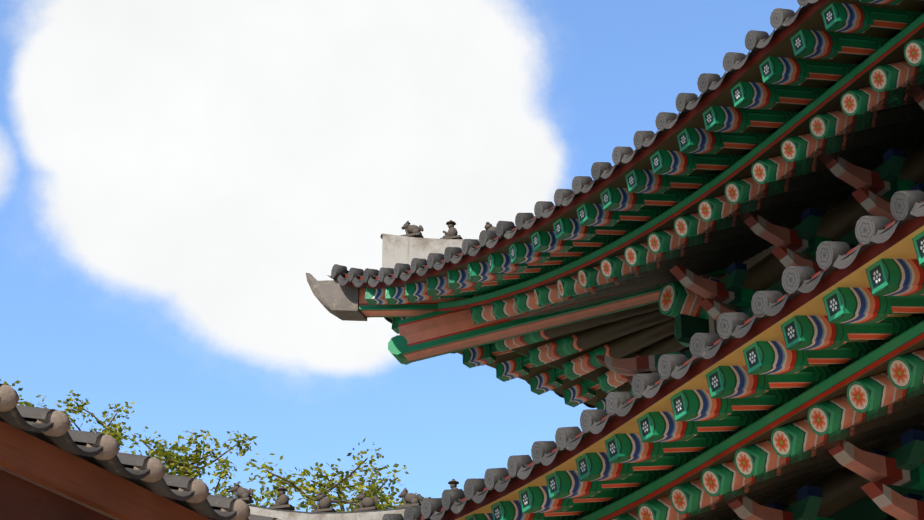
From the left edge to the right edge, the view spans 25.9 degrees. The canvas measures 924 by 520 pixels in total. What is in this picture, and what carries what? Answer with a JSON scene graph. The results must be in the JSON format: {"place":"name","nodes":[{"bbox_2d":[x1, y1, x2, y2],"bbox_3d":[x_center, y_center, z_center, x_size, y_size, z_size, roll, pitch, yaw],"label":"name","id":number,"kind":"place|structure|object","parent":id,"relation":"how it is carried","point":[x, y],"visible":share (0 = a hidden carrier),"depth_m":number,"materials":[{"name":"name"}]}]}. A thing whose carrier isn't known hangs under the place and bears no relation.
{"place":"outdoors","nodes":[
{"label":"outdoors","id":0,"kind":"place"},
{"bbox_2d":[0,384,280,519],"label":"roof tiles","id":1,"kind":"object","parent":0,"point":[53,466],"depth_m":10.74,"materials":[{"name":"grey tile"}]},
{"bbox_2d":[0,0,801,511],"label":"sky","id":2,"kind":"structure","parent":0,"point":[174,174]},
{"label":"ground","id":3,"kind":"structure","parent":0,"visible":0},
{"bbox_2d":[0,379,72,427],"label":"tree","id":4,"kind":"object","parent":3,"relation":"on","point":[23,402],"visible":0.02,"depth_m":30.93,"materials":[{"name":"green plant"}]},
{"bbox_2d":[54,390,134,449],"bbox_3d":[-6.518,9.100,31.765,3.333,15.234,3.256,12,-29,-23],"label":"tree","id":5,"kind":"object","parent":3,"relation":"on","point":[118,436],"visible":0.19,"depth_m":35.13,"materials":[{"name":"green plant"}]},
{"bbox_2d":[121,426,256,497],"bbox_3d":[-4.606,8.996,30.144,3.272,13.978,2.905,12,-29,-23],"label":"tree","id":6,"kind":"object","parent":3,"relation":"on","point":[180,463],"visible":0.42,"depth_m":33.07,"materials":[{"name":"green plant"}]},
{"bbox_2d":[208,458,403,511],"bbox_3d":[-1.769,9.946,31.706,4.720,13.647,4.314,-15,-30,28],"label":"tree","id":7,"kind":"object","parent":3,"relation":"on","point":[345,485],"visible":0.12,"depth_m":33.30,"materials":[{"name":"green plant"}]},
{"bbox_2d":[243,438,408,511],"bbox_3d":[-2.404,8.742,28.012,3.582,12.542,4.166,12,-29,-23],"label":"tree","id":8,"kind":"object","parent":3,"relation":"on","point":[312,498],"visible":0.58,"depth_m":29.91,"materials":[{"name":"green plant"}]},
{"bbox_2d":[352,477,430,508],"bbox_3d":[-0.352,9.486,29.791,4.049,12.808,3.132,5,-27,-10],"label":"tree","id":9,"kind":"object","parent":3,"relation":"on","point":[358,484],"visible":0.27,"depth_m":31.24,"materials":[{"name":"green plant"}]},
{"bbox_2d":[595,84,923,384],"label":"roof brackets","id":10,"kind":"object","parent":3,"relation":"on","point":[725,293],"visible":0.1,"depth_m":15.69,"materials":[{"name":"green paint"}]},
{"bbox_2d":[365,0,923,414],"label":"roof rafters","id":11,"kind":"object","parent":10,"relation":"on","point":[616,214],"visible":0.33,"depth_m":15.61,"materials":[{"name":"green wood"}]},
{"bbox_2d":[349,0,923,406],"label":"roof soffit boards","id":12,"kind":"object","parent":11,"relation":"on","point":[784,48],"visible":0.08,"depth_m":14.68,"materials":[{"name":"green wood"}]},
{"bbox_2d":[327,0,923,407],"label":"roof tiles","id":13,"kind":"object","parent":12,"relation":"on","point":[781,19],"visible":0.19,"depth_m":15.40,"materials":[{"name":"grey ceramic"}]},
{"bbox_2d":[382,234,478,268],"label":"roof ridge","id":14,"kind":"structure","parent":13,"relation":"on","point":[401,249],"depth_m":19.07,"materials":[{"name":"white paint"}]},
{"bbox_2d":[306,234,382,320],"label":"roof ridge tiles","id":15,"kind":"object","parent":14,"relation":"on","point":[336,298],"visible":0.08,"depth_m":19.18,"materials":[{"name":"ceramic"}]},
{"bbox_2d":[400,221,423,237],"bbox_3d":[-0.477,-0.298,19.352,0.226,0.196,0.105,-9,-28,17],"label":"roof figurine","id":16,"kind":"object","parent":15,"relation":"on","point":[412,230],"visible":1,"depth_m":19.31,"materials":[{"name":"stone"}]},
{"bbox_2d":[440,220,462,238],"bbox_3d":[-0.100,-0.281,19.198,0.200,0.220,0.100,-9,-28,17],"label":"roof figurine","id":17,"kind":"object","parent":15,"relation":"on","point":[452,233],"visible":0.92,"depth_m":19.15,"materials":[{"name":"ceramic"}]},
{"bbox_2d":[485,222,495,230],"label":"roof figurine","id":18,"kind":"object","parent":15,"relation":"on","point":[489,226],"visible":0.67,"depth_m":19.04,"materials":[{"name":"stone"}]},
{"bbox_2d":[359,269,727,364],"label":"roof corner beams","id":19,"kind":"structure","parent":13,"relation":"attached to","point":[425,332],"depth_m":18.61,"materials":[{"name":"green paint"}]},
{"bbox_2d":[345,0,923,391],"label":"roof eave bands","id":20,"kind":"object","parent":12,"relation":"on","point":[914,27],"visible":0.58,"depth_m":15.31,"materials":[{"name":"green paint"}]},
{"bbox_2d":[658,144,923,347],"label":"roof purlins","id":21,"kind":"object","parent":10,"relation":"on","point":[839,221],"visible":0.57,"depth_m":17.00,"materials":[{"name":"brown wood"}]},
{"bbox_2d":[725,429,923,519],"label":"roof brackets","id":22,"kind":"object","parent":3,"relation":"on","point":[900,470],"visible":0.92,"depth_m":11.65,"materials":[{"name":"green paint"}]},
{"bbox_2d":[421,216,923,519],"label":"roof eave bands","id":23,"kind":"object","parent":22,"relation":"on","point":[898,344],"visible":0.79,"depth_m":11.28,"materials":[{"name":"green paint"}]},
{"bbox_2d":[455,225,923,519],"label":"roof soffit boards","id":24,"kind":"object","parent":22,"relation":"on","point":[904,248],"visible":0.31,"depth_m":10.72,"materials":[{"name":"yellow wood"}]},
{"bbox_2d":[382,190,923,519],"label":"roof tiles","id":25,"kind":"object","parent":24,"relation":"on","point":[905,207],"visible":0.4,"depth_m":10.88,"materials":[{"name":"grey ceramic"}]},
{"bbox_2d":[249,506,404,519],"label":"roof ridge","id":26,"kind":"structure","parent":25,"relation":"on","point":[284,515],"depth_m":17.45,"materials":[{"name":"white paint"}]},
{"bbox_2d":[248,504,420,513],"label":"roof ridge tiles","id":27,"kind":"object","parent":26,"relation":"on","point":[328,512],"visible":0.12,"depth_m":17.54,"materials":[{"name":"ceramic"}]},
{"bbox_2d":[230,482,253,503],"bbox_3d":[-1.970,2.079,18.006,0.226,0.196,0.105,-9,-28,17],"label":"roof figurine","id":28,"kind":"object","parent":27,"relation":"on","point":[244,495],"visible":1,"depth_m":17.97,"materials":[{"name":"stone"}]},
{"bbox_2d":[269,486,294,509],"bbox_3d":[-1.593,2.112,17.846,0.200,0.220,0.100,-9,-28,17],"label":"roof figurine","id":29,"kind":"object","parent":27,"relation":"on","point":[282,501],"visible":0.98,"depth_m":17.79,"materials":[{"name":"stone"}]},
{"bbox_2d":[311,491,336,511],"bbox_3d":[-1.212,2.130,17.690,0.200,0.207,0.100,-9,-28,17],"label":"roof figurine","id":30,"kind":"object","parent":27,"relation":"on","point":[324,504],"visible":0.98,"depth_m":17.64,"materials":[{"name":"stone"}]},
{"bbox_2d":[354,490,378,510],"bbox_3d":[-0.829,2.101,17.557,0.232,0.209,0.100,-9,-28,17],"label":"roof figurine","id":31,"kind":"object","parent":27,"relation":"on","point":[366,503],"visible":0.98,"depth_m":17.51,"materials":[{"name":"stone"}]},
{"bbox_2d":[397,488,422,507],"bbox_3d":[-0.446,2.062,17.429,0.226,0.196,0.105,-9,-28,17],"label":"roof figurine","id":32,"kind":"object","parent":27,"relation":"on","point":[412,499],"visible":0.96,"depth_m":17.39,"materials":[{"name":"stone"}]},
{"bbox_2d":[448,479,458,488],"bbox_3d":[-0.069,1.992,17.319,0.200,0.220,0.100,-9,-28,17],"label":"roof figurine","id":33,"kind":"object","parent":27,"relation":"on","point":[453,483],"visible":0.35,"depth_m":17.33,"materials":[{"name":"stone"}]},
{"bbox_2d":[465,231,923,519],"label":"roof rafters","id":34,"kind":"object","parent":22,"relation":"on","point":[730,401],"visible":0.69,"depth_m":11.19,"materials":[{"name":"green wood"}]},
{"bbox_2d":[742,422,923,519],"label":"roof purlins","id":35,"kind":"object","parent":22,"relation":"on","point":[842,489],"depth_m":13.14,"materials":[{"name":"brown wood"}]}
]}

